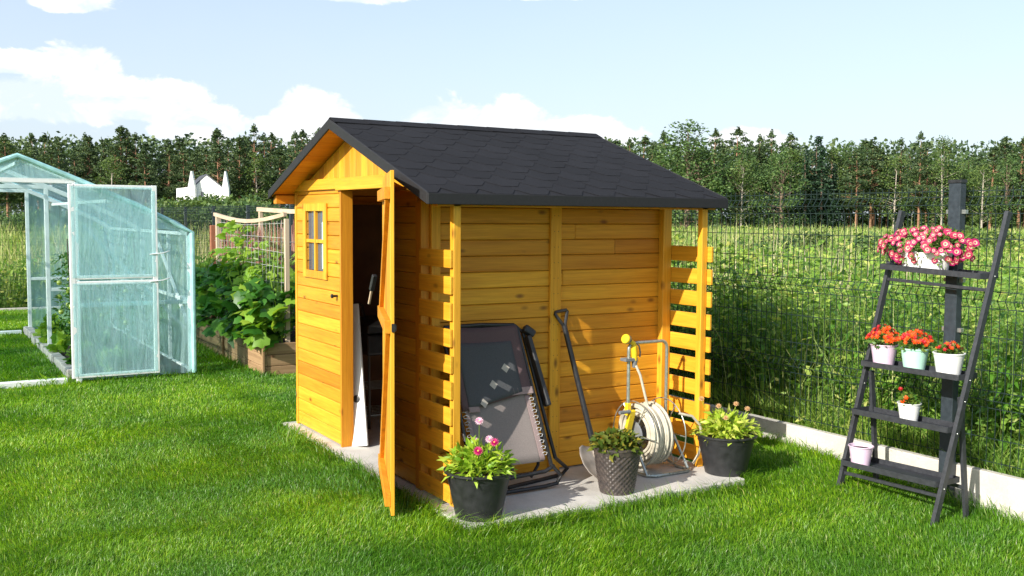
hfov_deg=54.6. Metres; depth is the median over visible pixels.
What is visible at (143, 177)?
spruce tree
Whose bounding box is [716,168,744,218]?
birch tree
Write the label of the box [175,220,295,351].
cucumber plants
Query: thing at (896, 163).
birch tree
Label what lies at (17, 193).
pine tree
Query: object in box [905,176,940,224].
birch tree
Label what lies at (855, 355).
tall weed
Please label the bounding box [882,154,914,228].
broadleaf tree
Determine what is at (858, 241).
bush
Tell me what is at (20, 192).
pine tree
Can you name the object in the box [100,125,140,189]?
pine tree
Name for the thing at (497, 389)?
folded recliner
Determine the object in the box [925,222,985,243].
bush
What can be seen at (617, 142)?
pine tree
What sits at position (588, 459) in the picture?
shovel
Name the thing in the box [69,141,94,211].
pine tree
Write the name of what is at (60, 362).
edging block
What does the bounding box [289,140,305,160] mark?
pine tree
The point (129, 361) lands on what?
leafy vegetable
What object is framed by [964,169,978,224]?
birch tree
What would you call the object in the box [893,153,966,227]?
broadleaf tree
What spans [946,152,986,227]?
broadleaf tree
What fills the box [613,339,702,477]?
hose reel
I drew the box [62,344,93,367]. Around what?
leafy vegetable
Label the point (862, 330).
tall weed
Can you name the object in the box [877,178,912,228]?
broadleaf tree
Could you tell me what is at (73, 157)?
pine tree
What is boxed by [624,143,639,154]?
birch tree
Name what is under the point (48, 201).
birch tree
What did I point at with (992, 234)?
bush
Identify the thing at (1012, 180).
broadleaf tree
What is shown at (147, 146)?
pine tree
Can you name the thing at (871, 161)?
pine tree
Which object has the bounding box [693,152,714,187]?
pine tree
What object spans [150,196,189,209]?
bush
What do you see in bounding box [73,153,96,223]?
pine tree
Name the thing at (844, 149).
broadleaf tree
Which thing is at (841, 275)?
tall weed
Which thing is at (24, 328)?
edging block
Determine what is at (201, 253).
dry reeds
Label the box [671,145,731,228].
broadleaf tree
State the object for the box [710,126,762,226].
pine tree
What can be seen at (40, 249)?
straw grass
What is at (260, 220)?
trellis
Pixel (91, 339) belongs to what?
leafy vegetable
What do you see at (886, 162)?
pine tree
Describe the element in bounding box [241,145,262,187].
pine tree
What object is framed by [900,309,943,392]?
tall weed
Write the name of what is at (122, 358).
leafy vegetable
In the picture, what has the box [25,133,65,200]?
pine tree
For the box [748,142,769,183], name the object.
pine tree
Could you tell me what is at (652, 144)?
pine tree
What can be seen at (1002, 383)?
tall weed
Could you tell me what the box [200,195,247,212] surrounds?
bush
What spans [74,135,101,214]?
pine tree
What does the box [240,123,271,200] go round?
pine tree
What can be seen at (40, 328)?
leafy vegetable
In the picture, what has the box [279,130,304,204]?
pine tree
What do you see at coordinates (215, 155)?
pine tree
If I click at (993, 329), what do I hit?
tall weed
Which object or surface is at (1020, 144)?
pine tree
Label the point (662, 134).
pine tree
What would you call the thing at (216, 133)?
pine tree
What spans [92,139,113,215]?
pine tree
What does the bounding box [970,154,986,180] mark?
pine tree
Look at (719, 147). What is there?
pine tree
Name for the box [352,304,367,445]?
board
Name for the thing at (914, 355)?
flower pot
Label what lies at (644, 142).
pine tree
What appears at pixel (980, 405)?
tall weed
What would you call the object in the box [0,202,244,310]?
wire fence
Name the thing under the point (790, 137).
pine tree
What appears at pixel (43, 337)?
leafy vegetable
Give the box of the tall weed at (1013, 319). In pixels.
[994,293,1023,407]
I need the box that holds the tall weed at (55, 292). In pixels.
[51,267,61,305]
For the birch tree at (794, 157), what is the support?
on the ground at (650, 509)
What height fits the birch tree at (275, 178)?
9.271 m
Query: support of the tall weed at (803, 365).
on the ground at (650, 509)
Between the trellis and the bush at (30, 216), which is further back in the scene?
the bush at (30, 216)
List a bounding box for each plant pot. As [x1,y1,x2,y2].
[437,418,520,521]
[586,427,646,495]
[689,396,763,476]
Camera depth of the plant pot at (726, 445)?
6.19 m
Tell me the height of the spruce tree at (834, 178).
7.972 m
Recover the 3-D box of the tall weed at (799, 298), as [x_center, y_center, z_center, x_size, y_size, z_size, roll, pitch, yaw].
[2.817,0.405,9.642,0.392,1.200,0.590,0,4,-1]
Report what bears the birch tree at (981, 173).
on the ground at (650, 509)
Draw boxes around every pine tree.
[0,133,29,217]
[0,147,21,204]
[11,163,25,205]
[18,133,43,213]
[22,149,52,212]
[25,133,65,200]
[29,146,69,208]
[45,136,76,215]
[49,143,65,213]
[61,152,89,201]
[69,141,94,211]
[69,146,91,220]
[71,132,91,177]
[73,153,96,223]
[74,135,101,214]
[77,154,98,223]
[87,158,110,198]
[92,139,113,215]
[93,147,132,212]
[97,142,125,202]
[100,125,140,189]
[116,132,154,201]
[118,128,142,197]
[129,147,159,202]
[137,142,163,202]
[152,151,174,187]
[153,138,181,197]
[155,145,181,200]
[160,137,191,178]
[163,146,198,200]
[172,149,198,197]
[181,146,204,180]
[181,150,205,187]
[193,146,221,179]
[200,127,248,196]
[200,143,233,189]
[214,139,237,201]
[220,136,254,198]
[232,135,261,198]
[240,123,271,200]
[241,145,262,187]
[253,132,276,200]
[257,132,286,181]
[260,147,288,205]
[266,148,275,204]
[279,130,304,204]
[283,129,310,168]
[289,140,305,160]
[612,139,620,146]
[623,137,633,152]
[632,135,657,158]
[644,141,661,162]
[652,130,677,167]
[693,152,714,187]
[704,128,732,227]
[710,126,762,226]
[715,156,734,223]
[744,142,753,158]
[746,133,775,228]
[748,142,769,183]
[764,129,781,168]
[768,132,819,228]
[796,150,826,228]
[818,145,846,226]
[830,148,879,228]
[837,150,860,226]
[848,138,876,225]
[851,139,892,229]
[854,149,889,227]
[866,147,899,229]
[878,152,896,227]
[883,137,914,209]
[899,149,918,227]
[901,130,937,227]
[904,140,944,223]
[914,151,930,220]
[931,145,968,226]
[965,153,984,225]
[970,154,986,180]
[972,145,1010,228]
[978,136,1023,215]
[997,136,1023,230]
[1010,153,1023,227]
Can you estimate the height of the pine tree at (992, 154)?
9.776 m
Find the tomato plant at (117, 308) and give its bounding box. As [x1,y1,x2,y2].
[92,242,128,341]
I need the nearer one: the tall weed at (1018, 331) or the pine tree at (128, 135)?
the tall weed at (1018, 331)
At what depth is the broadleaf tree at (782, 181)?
102.21 m
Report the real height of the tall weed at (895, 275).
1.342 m
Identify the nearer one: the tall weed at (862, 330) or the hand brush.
the hand brush
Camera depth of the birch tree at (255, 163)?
105.55 m
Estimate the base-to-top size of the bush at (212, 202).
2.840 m
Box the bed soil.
[58,327,185,380]
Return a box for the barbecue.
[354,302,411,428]
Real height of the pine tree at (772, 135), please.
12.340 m
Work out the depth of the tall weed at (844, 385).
7.28 m
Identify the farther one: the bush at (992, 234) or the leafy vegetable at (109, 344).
the bush at (992, 234)
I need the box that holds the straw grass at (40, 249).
[0,219,1023,294]
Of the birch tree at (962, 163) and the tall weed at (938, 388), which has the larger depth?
the birch tree at (962, 163)
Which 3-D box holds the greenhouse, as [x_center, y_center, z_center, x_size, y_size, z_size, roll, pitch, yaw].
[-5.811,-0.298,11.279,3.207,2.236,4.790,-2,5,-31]
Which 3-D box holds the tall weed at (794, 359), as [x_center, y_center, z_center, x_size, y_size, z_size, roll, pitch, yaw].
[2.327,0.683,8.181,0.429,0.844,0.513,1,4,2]
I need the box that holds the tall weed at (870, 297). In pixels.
[847,269,900,366]
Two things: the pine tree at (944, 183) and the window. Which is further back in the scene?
the pine tree at (944, 183)
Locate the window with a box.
[302,203,327,279]
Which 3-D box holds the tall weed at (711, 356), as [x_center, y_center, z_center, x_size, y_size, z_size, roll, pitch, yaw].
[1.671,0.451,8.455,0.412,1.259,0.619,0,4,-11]
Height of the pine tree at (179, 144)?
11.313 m
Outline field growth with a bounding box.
[0,221,1023,268]
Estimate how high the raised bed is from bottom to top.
0.355 m
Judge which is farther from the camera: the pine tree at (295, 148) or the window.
the pine tree at (295, 148)
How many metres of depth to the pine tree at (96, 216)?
120.58 m
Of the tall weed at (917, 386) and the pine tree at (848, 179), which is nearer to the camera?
the tall weed at (917, 386)
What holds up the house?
on the ground at (650, 509)
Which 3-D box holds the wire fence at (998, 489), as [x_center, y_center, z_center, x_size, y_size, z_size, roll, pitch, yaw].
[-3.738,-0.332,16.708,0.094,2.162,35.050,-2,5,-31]
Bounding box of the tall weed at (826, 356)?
[786,290,840,387]
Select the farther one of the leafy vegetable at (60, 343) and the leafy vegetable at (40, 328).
the leafy vegetable at (40, 328)
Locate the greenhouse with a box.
[0,153,196,388]
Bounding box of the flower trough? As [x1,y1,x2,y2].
[877,224,979,269]
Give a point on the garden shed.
(435, 228)
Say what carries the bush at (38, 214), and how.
on the ground at (650, 509)
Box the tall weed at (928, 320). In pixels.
[910,302,943,381]
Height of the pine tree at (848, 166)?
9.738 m
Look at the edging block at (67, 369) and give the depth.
9.87 m
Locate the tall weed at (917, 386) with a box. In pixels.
[879,358,961,435]
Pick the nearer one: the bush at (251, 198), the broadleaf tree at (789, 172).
the bush at (251, 198)
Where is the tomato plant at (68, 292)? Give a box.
[62,248,94,328]
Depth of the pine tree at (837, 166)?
116.77 m
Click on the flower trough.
(931, 256)
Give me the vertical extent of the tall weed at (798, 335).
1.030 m
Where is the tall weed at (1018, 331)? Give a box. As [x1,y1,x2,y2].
[997,301,1023,408]
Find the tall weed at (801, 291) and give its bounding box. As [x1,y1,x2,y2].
[777,269,822,363]
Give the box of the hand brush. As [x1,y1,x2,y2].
[368,274,376,303]
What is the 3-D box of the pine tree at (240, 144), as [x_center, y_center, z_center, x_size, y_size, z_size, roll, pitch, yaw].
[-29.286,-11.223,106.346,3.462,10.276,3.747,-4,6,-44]
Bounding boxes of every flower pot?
[848,443,873,465]
[864,324,900,364]
[894,329,933,369]
[897,387,921,420]
[932,340,965,374]
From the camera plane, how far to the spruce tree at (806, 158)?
107.60 m
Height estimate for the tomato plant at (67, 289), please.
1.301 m
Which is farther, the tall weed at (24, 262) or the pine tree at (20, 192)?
the pine tree at (20, 192)
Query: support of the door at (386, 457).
in the garden shed
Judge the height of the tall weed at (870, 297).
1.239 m
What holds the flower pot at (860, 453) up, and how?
in the plant stand
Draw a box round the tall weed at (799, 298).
[778,271,813,337]
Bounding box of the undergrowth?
[669,363,1023,477]
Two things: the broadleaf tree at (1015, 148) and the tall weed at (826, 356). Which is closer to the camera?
the tall weed at (826, 356)
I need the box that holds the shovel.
[553,308,596,478]
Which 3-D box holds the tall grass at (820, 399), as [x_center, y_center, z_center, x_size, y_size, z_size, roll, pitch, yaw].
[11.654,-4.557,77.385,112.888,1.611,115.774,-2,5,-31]
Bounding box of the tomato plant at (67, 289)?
[59,252,102,347]
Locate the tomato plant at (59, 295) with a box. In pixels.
[51,239,87,334]
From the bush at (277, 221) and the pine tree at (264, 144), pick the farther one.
the pine tree at (264, 144)
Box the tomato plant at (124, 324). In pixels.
[116,242,159,349]
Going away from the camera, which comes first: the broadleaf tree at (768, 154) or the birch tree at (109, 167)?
the birch tree at (109, 167)
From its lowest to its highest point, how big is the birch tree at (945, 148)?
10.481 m
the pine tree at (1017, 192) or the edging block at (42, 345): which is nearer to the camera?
the edging block at (42, 345)
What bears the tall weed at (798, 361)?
on the ground at (650, 509)
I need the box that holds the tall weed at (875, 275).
[874,270,925,324]
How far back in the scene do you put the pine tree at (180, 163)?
107.58 m
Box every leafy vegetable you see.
[32,320,58,335]
[34,326,62,343]
[43,313,65,325]
[44,331,70,356]
[46,316,67,334]
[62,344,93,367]
[66,339,94,357]
[81,336,101,354]
[85,329,110,347]
[91,345,129,378]
[102,332,131,350]
[124,343,148,366]
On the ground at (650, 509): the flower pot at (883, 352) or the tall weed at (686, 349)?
the tall weed at (686, 349)
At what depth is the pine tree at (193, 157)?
106.33 m
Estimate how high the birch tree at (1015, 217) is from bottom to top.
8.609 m
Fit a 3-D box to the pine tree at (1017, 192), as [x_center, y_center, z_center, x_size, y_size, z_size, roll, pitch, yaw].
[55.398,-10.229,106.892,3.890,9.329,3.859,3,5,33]
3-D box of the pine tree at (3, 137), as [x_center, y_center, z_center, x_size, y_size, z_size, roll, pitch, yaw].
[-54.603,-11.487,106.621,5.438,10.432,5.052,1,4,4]
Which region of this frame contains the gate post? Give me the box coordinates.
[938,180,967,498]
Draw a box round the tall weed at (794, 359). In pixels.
[776,320,820,397]
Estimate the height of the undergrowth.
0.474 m
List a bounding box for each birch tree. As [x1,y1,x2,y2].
[0,137,25,213]
[9,146,41,211]
[33,165,65,211]
[85,155,138,218]
[231,152,272,203]
[257,151,293,208]
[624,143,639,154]
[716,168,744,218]
[723,157,765,225]
[728,159,767,222]
[766,147,814,226]
[791,151,814,225]
[819,146,847,227]
[865,153,915,228]
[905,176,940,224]
[920,135,963,224]
[943,160,980,219]
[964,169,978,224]
[965,164,1010,226]
[972,160,1023,228]
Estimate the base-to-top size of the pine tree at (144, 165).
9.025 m
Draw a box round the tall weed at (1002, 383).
[972,301,1023,470]
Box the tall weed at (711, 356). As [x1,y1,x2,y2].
[690,284,740,401]
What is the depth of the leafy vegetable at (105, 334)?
11.70 m
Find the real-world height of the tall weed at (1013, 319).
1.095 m
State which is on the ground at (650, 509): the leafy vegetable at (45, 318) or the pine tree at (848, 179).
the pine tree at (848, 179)
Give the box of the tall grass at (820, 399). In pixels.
[0,219,1023,477]
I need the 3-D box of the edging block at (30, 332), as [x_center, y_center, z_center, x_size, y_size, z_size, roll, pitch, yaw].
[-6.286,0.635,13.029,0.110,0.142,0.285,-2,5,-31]
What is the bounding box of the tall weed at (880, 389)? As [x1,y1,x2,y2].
[855,361,904,430]
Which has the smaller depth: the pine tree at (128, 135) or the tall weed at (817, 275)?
the tall weed at (817, 275)
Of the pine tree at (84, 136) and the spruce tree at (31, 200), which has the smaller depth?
the spruce tree at (31, 200)
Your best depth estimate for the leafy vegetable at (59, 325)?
12.96 m
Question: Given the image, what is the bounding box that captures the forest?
[0,131,1020,228]
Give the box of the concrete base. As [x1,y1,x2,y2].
[283,414,744,530]
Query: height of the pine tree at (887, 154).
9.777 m
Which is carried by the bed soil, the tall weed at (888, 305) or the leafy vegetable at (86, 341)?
the leafy vegetable at (86, 341)
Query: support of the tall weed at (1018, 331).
on the ground at (650, 509)
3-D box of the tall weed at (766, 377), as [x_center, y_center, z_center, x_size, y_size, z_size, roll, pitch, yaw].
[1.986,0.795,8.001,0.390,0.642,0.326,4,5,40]
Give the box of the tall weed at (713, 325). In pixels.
[688,303,739,370]
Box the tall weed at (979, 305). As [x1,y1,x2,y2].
[971,294,1014,394]
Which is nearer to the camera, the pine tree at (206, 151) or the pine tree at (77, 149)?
the pine tree at (206, 151)
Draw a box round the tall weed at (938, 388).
[926,361,963,417]
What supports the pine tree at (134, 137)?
on the ground at (650, 509)
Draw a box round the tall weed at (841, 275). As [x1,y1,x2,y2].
[775,261,842,362]
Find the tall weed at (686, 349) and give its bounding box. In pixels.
[670,308,718,377]
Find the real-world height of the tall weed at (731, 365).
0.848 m
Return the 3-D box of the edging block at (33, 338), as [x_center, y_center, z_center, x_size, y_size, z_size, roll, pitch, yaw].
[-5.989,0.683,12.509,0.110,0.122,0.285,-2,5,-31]
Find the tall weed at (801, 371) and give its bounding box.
[792,344,813,400]
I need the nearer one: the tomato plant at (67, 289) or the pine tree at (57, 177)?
the tomato plant at (67, 289)
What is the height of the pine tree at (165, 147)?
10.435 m
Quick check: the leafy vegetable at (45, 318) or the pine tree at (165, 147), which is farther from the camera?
the pine tree at (165, 147)
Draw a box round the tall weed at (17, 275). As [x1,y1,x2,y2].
[7,261,21,299]
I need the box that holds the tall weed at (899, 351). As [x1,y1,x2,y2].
[878,297,937,446]
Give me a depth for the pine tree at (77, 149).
123.63 m
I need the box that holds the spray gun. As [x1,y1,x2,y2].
[620,334,640,367]
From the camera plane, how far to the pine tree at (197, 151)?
115.78 m
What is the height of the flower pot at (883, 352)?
0.267 m
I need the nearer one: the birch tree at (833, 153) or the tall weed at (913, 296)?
the tall weed at (913, 296)
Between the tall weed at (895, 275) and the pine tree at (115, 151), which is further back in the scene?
the pine tree at (115, 151)
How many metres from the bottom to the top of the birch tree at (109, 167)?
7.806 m
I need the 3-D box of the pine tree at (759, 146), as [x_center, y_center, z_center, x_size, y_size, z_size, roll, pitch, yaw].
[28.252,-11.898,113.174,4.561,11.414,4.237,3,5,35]
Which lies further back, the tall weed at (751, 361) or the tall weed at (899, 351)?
the tall weed at (751, 361)
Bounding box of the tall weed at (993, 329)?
[974,313,1020,391]
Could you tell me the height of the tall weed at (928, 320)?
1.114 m
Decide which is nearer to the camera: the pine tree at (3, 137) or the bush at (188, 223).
the bush at (188, 223)
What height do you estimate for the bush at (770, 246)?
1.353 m
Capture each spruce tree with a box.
[21,153,42,217]
[130,147,155,205]
[265,145,294,206]
[786,149,820,227]
[800,147,843,228]
[801,136,835,226]
[823,163,846,227]
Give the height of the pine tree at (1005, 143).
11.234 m
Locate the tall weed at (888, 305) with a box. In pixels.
[860,270,915,406]
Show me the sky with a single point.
(854, 70)
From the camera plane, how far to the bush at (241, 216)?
49.09 m
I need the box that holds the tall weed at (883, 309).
[860,286,923,330]
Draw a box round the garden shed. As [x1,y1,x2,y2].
[268,117,727,515]
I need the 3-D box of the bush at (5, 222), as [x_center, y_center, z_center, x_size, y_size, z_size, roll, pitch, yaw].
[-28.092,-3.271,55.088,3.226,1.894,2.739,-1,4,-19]
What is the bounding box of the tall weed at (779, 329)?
[746,290,792,374]
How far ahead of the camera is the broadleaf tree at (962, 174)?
107.80 m
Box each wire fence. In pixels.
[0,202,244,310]
[110,185,1023,523]
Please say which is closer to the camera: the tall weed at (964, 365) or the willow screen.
the tall weed at (964, 365)
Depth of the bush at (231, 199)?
81.36 m
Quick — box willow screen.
[210,216,295,330]
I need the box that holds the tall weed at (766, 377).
[733,356,770,397]
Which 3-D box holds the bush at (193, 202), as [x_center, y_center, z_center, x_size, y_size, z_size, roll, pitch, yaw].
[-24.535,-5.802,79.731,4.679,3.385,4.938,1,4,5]
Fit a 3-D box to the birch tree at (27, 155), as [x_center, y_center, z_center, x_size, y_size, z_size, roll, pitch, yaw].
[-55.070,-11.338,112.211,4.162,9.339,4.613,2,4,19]
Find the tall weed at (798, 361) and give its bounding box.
[787,345,828,412]
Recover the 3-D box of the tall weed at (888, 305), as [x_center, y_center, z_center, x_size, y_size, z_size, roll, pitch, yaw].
[2.917,0.492,7.667,0.462,1.306,0.525,4,5,39]
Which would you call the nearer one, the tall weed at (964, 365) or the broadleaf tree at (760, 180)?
the tall weed at (964, 365)
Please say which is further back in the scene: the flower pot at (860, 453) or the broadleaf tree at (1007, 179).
the broadleaf tree at (1007, 179)
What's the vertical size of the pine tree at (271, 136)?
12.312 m
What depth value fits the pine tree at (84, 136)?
121.24 m
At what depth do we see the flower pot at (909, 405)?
5.89 m
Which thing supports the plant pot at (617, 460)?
on the concrete base
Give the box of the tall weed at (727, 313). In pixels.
[710,265,758,378]
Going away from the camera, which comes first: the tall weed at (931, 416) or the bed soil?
the tall weed at (931, 416)
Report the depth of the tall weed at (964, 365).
6.54 m
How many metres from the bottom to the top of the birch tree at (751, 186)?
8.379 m
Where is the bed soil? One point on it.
(174, 367)
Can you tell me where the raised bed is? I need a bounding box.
[196,316,295,375]
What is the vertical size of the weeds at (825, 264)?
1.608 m
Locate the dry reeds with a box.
[30,210,1022,376]
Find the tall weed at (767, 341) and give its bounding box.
[755,312,780,368]
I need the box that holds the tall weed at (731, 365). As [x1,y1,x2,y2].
[713,324,738,402]
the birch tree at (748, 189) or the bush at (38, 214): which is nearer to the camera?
the bush at (38, 214)
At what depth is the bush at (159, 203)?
80.11 m
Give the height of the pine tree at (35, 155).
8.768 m
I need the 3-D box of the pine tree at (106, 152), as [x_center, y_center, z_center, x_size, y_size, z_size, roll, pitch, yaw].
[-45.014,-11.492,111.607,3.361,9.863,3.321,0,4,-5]
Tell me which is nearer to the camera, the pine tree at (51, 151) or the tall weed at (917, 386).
the tall weed at (917, 386)
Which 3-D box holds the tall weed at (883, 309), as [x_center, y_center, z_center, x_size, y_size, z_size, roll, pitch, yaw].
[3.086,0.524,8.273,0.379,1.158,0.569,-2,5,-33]
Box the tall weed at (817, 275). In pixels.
[795,252,839,295]
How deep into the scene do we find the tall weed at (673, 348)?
8.95 m
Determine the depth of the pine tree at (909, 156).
116.68 m
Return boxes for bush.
[0,208,51,232]
[0,214,31,236]
[22,206,78,229]
[133,201,197,230]
[144,198,181,206]
[147,208,209,237]
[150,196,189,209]
[158,192,215,203]
[163,197,222,227]
[183,195,224,208]
[195,194,241,204]
[195,195,270,235]
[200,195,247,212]
[224,201,278,226]
[232,193,267,203]
[240,204,294,237]
[248,199,281,210]
[726,235,805,258]
[782,227,845,253]
[834,231,921,262]
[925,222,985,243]
[970,228,1023,253]
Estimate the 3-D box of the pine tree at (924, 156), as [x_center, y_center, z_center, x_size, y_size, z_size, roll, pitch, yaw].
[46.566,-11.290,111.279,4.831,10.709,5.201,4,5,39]
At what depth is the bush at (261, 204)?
79.78 m
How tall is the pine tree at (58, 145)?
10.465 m
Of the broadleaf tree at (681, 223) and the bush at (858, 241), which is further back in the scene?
the broadleaf tree at (681, 223)
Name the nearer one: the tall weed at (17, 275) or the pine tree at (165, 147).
the tall weed at (17, 275)
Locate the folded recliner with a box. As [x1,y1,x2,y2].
[443,323,568,494]
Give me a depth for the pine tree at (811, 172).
117.44 m
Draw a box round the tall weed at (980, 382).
[958,340,997,429]
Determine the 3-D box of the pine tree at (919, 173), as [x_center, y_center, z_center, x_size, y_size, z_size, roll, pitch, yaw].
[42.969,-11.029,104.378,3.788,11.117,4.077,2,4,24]
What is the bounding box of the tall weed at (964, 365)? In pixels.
[926,323,991,447]
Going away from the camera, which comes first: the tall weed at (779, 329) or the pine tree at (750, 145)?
the tall weed at (779, 329)
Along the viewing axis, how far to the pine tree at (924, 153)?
117.25 m
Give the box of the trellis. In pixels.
[213,207,294,342]
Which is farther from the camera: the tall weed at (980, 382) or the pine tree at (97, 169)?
the pine tree at (97, 169)
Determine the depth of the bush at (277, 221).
46.28 m
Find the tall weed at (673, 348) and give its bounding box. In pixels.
[669,283,680,373]
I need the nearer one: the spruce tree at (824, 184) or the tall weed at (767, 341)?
the tall weed at (767, 341)
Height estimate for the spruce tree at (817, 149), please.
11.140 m
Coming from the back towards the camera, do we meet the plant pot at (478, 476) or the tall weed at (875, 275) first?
the tall weed at (875, 275)
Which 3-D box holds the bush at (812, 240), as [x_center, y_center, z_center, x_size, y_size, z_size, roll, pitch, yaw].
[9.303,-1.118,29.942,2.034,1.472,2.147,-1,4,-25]
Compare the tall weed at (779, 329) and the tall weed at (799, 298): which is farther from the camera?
the tall weed at (799, 298)
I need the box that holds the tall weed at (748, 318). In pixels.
[721,254,777,393]
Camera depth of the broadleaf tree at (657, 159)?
106.75 m
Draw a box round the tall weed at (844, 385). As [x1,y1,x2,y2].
[828,359,856,416]
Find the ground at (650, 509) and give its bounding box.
[0,219,1023,575]
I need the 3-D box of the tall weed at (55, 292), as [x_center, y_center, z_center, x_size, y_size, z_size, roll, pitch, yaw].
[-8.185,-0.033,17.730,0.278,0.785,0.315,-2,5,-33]
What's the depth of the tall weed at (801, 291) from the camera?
9.69 m
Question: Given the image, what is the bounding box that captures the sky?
[0,0,1023,220]
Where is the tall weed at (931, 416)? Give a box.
[917,387,940,455]
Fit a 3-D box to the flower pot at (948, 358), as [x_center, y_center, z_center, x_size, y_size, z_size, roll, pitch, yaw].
[2.543,0.407,5.771,0.184,0.212,0.180,-2,5,-31]
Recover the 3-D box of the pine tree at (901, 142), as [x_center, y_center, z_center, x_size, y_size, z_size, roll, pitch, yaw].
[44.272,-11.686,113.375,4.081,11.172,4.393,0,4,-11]
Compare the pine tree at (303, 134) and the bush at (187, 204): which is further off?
the pine tree at (303, 134)
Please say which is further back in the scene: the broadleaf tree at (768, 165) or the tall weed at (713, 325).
the broadleaf tree at (768, 165)
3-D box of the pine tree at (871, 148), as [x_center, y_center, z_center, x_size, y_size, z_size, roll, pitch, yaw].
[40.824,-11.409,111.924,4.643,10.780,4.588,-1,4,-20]
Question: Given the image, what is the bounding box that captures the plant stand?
[836,210,1011,525]
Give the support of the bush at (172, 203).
on the ground at (650, 509)
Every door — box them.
[67,184,169,378]
[377,170,395,515]
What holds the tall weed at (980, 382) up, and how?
on the ground at (650, 509)
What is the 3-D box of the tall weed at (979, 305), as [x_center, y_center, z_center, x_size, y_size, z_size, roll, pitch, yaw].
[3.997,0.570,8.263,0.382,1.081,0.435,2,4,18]
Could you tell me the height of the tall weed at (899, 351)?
1.163 m
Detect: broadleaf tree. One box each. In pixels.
[647,143,677,226]
[651,119,738,229]
[670,155,701,227]
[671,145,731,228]
[719,142,763,227]
[730,166,772,227]
[742,148,802,226]
[745,150,810,227]
[753,153,797,228]
[764,145,812,225]
[826,140,876,228]
[852,166,901,228]
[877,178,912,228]
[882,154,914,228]
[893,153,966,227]
[943,164,985,226]
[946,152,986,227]
[970,157,999,230]
[975,143,1021,229]
[983,154,1023,228]
[995,147,1023,229]
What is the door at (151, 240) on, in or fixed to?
in the greenhouse
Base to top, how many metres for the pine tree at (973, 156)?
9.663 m
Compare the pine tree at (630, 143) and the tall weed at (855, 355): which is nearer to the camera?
the tall weed at (855, 355)
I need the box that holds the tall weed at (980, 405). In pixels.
[970,373,1013,451]
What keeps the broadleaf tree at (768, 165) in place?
on the ground at (650, 509)
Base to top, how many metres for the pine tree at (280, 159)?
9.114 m
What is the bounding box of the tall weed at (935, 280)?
[920,255,988,348]
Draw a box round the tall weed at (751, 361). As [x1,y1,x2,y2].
[715,310,771,414]
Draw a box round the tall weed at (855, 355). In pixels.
[851,346,880,429]
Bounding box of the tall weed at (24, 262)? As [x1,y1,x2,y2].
[15,250,35,298]
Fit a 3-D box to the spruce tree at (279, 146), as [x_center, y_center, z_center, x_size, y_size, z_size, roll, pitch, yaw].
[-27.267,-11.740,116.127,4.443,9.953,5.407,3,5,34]
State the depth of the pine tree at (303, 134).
111.80 m
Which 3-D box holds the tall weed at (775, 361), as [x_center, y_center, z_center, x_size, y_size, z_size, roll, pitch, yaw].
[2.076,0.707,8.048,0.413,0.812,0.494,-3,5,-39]
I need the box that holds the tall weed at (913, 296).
[887,274,929,325]
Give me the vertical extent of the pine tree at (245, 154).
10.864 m
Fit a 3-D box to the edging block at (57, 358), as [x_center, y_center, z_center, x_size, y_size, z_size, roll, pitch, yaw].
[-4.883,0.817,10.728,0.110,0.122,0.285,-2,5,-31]
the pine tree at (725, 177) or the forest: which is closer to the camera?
the pine tree at (725, 177)
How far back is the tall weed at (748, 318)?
8.12 m
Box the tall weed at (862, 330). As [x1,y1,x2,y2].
[814,272,877,404]
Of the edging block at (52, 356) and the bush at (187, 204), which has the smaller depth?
the edging block at (52, 356)
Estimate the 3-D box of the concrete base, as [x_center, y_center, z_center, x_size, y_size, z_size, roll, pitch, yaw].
[-0.175,1.216,6.955,1.960,0.200,3.040,-2,5,-31]
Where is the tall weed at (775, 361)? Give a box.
[735,327,782,406]
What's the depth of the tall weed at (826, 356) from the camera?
8.13 m
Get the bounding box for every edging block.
[23,326,32,334]
[28,330,34,337]
[31,336,40,344]
[40,343,47,352]
[49,352,62,362]
[54,356,64,366]
[57,359,65,369]
[63,365,72,378]
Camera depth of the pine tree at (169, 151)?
107.72 m
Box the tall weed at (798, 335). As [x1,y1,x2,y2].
[778,297,835,388]
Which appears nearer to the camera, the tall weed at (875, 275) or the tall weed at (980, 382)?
the tall weed at (980, 382)
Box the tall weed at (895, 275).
[891,270,927,314]
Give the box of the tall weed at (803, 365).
[788,344,821,394]
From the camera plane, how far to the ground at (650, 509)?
5.46 m
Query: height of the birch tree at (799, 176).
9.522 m
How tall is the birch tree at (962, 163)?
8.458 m
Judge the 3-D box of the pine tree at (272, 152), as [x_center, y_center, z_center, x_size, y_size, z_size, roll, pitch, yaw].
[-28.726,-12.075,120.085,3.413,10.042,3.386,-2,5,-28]
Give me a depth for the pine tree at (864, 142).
115.93 m
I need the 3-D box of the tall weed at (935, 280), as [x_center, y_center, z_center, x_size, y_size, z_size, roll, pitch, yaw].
[4.053,0.364,9.197,0.668,1.360,0.445,1,4,12]
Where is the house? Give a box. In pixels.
[176,171,229,200]
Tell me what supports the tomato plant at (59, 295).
on the bed soil
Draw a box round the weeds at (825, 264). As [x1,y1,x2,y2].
[0,234,1023,474]
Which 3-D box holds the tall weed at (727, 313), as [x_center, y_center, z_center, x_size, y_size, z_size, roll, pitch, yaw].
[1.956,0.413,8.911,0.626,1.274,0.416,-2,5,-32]
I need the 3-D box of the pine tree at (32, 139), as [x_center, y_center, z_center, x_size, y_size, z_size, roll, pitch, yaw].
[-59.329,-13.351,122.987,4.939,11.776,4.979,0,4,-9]
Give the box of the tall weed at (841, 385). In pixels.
[833,356,894,423]
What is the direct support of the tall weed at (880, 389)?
on the ground at (650, 509)

